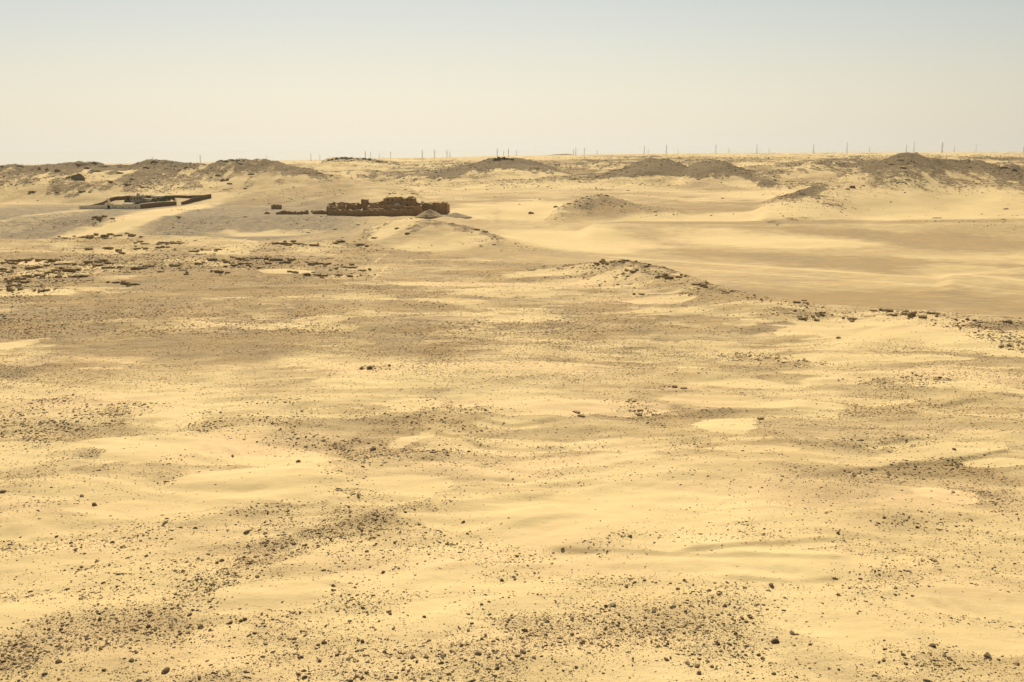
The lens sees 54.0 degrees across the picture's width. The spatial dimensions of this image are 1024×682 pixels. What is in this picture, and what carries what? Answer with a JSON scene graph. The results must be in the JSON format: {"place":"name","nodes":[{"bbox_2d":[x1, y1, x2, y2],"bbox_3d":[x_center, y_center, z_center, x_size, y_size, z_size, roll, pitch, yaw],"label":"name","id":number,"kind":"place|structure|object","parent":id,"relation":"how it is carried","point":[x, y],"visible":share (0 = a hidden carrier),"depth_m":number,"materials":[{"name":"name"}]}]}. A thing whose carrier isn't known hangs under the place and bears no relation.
{"place":"outdoors","nodes":[
{"label":"outdoors","id":0,"kind":"place"},
{"bbox_2d":[0,152,1023,681],"bbox_3d":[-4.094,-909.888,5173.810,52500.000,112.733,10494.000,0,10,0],"label":"desert ground","id":1,"kind":"structure","parent":0,"point":[888,246],"depth_m":171.72,"materials":[{"name":"beige sand"}]},
{"bbox_2d":[4,257,34,261],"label":"rock ledge","id":2,"kind":"object","parent":1,"relation":"on","point":[17,259],"visible":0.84,"depth_m":442.86,"materials":[{"name":"stone"}]},
{"bbox_2d":[25,265,38,269],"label":"rock ledge","id":3,"kind":"object","parent":1,"relation":"on","point":[29,267],"visible":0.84,"depth_m":408.55,"materials":[{"name":"stone"}]},
{"bbox_2d":[47,258,60,261],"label":"rock ledge","id":4,"kind":"object","parent":1,"relation":"on","point":[53,259],"visible":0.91,"depth_m":439.50,"materials":[{"name":"stone"}]},
{"bbox_2d":[54,262,72,264],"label":"rock ledge","id":5,"kind":"object","parent":1,"relation":"on","point":[64,263],"visible":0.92,"depth_m":425.78,"materials":[{"name":"stone"}]},
{"bbox_2d":[62,268,81,271],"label":"rock ledge","id":6,"kind":"object","parent":1,"relation":"on","point":[71,269],"visible":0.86,"depth_m":397.15,"materials":[{"name":"stone"}]},
{"bbox_2d":[71,174,84,180],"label":"boulder","id":7,"kind":"object","parent":1,"relation":"on","point":[79,177],"visible":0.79,"depth_m":1001.73,"materials":[{"name":"brown stone"}]},
{"bbox_2d":[68,274,88,277],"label":"rock ledge","id":8,"kind":"object","parent":1,"relation":"on","point":[78,275],"visible":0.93,"depth_m":373.49,"materials":[{"name":"stone"}]},
{"bbox_2d":[91,216,102,219],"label":"rock ledge","id":9,"kind":"object","parent":1,"relation":"on","point":[99,217],"visible":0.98,"depth_m":765.34,"materials":[{"name":"stone"}]},
{"bbox_2d":[101,266,114,268],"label":"rock ledge","id":10,"kind":"object","parent":1,"relation":"on","point":[107,267],"visible":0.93,"depth_m":408.65,"materials":[{"name":"stone"}]},
{"bbox_2d":[130,267,144,269],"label":"rock ledge","id":11,"kind":"object","parent":1,"relation":"on","point":[135,268],"visible":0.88,"depth_m":404.49,"materials":[{"name":"stone"}]},
{"bbox_2d":[79,193,210,208],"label":"walled compound","id":12,"kind":"object","parent":1,"relation":"on","point":[141,201],"visible":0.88,"depth_m":886.58,"materials":[{"name":"brown stone"}]},
{"bbox_2d":[161,667,169,673],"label":"stone","id":13,"kind":"object","parent":1,"relation":"on","point":[165,670],"visible":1,"depth_m":87.34,"materials":[{"name":"brown stone"}]},
{"bbox_2d":[269,258,282,260],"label":"rock ledge","id":14,"kind":"object","parent":1,"relation":"on","point":[275,259],"visible":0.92,"depth_m":434.41,"materials":[{"name":"stone"}]},
{"bbox_2d":[271,204,281,208],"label":"ruined hut","id":15,"kind":"object","parent":1,"relation":"on","point":[275,206],"visible":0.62,"depth_m":871.75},
{"bbox_2d":[276,210,308,213],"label":"broken wall","id":16,"kind":"structure","parent":1,"relation":"on","point":[292,212],"depth_m":805.78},
{"bbox_2d":[308,262,320,264],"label":"rock ledge","id":17,"kind":"object","parent":1,"relation":"on","point":[315,263],"visible":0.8,"depth_m":420.88,"materials":[{"name":"stone"}]},
{"bbox_2d":[312,210,326,213],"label":"broken wall","id":18,"kind":"structure","parent":1,"relation":"on","point":[320,212],"depth_m":808.76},
{"bbox_2d":[317,273,327,276],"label":"rock ledge","id":19,"kind":"object","parent":1,"relation":"on","point":[322,274],"visible":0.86,"depth_m":376.91,"materials":[{"name":"stone"}]},
{"bbox_2d":[340,266,358,267],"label":"rock ledge","id":20,"kind":"object","parent":1,"relation":"on","point":[349,266],"visible":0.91,"depth_m":400.14,"materials":[{"name":"stone"}]},
{"bbox_2d":[326,196,449,215],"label":"ruined monastery","id":21,"kind":"structure","parent":1,"relation":"on","point":[398,206],"depth_m":798.20,"materials":[{"name":"brown stone"}]},
{"bbox_2d":[415,209,443,218],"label":"rubble mound","id":22,"kind":"object","parent":1,"relation":"on","point":[429,214],"visible":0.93,"depth_m":777.77,"materials":[{"name":"beige sand"}]},
{"bbox_2d":[444,213,471,218],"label":"rubble mound","id":23,"kind":"object","parent":1,"relation":"on","point":[456,215],"visible":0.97,"depth_m":780.01,"materials":[{"name":"beige sand"}]},
{"bbox_2d":[0,235,1023,681],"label":"scattered stones","id":24,"kind":"object","parent":1,"relation":"on","point":[426,643],"visible":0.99,"depth_m":126.89,"materials":[{"name":"brown stone"}]},
{"bbox_2d":[0,152,1023,251],"bbox_3d":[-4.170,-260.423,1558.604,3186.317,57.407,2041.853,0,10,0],"label":"hillside rubble","id":25,"kind":"object","parent":1,"relation":"on","point":[650,158],"visible":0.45,"depth_m":1077.46,"materials":[{"name":"brown stone"}]},
{"bbox_2d":[771,638,779,643],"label":"stone","id":26,"kind":"object","parent":1,"relation":"on","point":[775,640],"visible":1,"depth_m":92.00,"materials":[{"name":"brown stone"}]},
{"bbox_2d":[906,311,915,316],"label":"rock ledge","id":27,"kind":"object","parent":1,"relation":"on","point":[909,314],"visible":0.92,"depth_m":269.35,"materials":[{"name":"stone"}]},
{"bbox_2d":[983,652,991,658],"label":"stone","id":28,"kind":"object","parent":1,"relation":"on","point":[987,655],"visible":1,"depth_m":89.08,"materials":[{"name":"brown stone"}]},
{"bbox_2d":[0,0,1023,164],"label":"sky","id":29,"kind":"structure","parent":0,"point":[102,81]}
]}

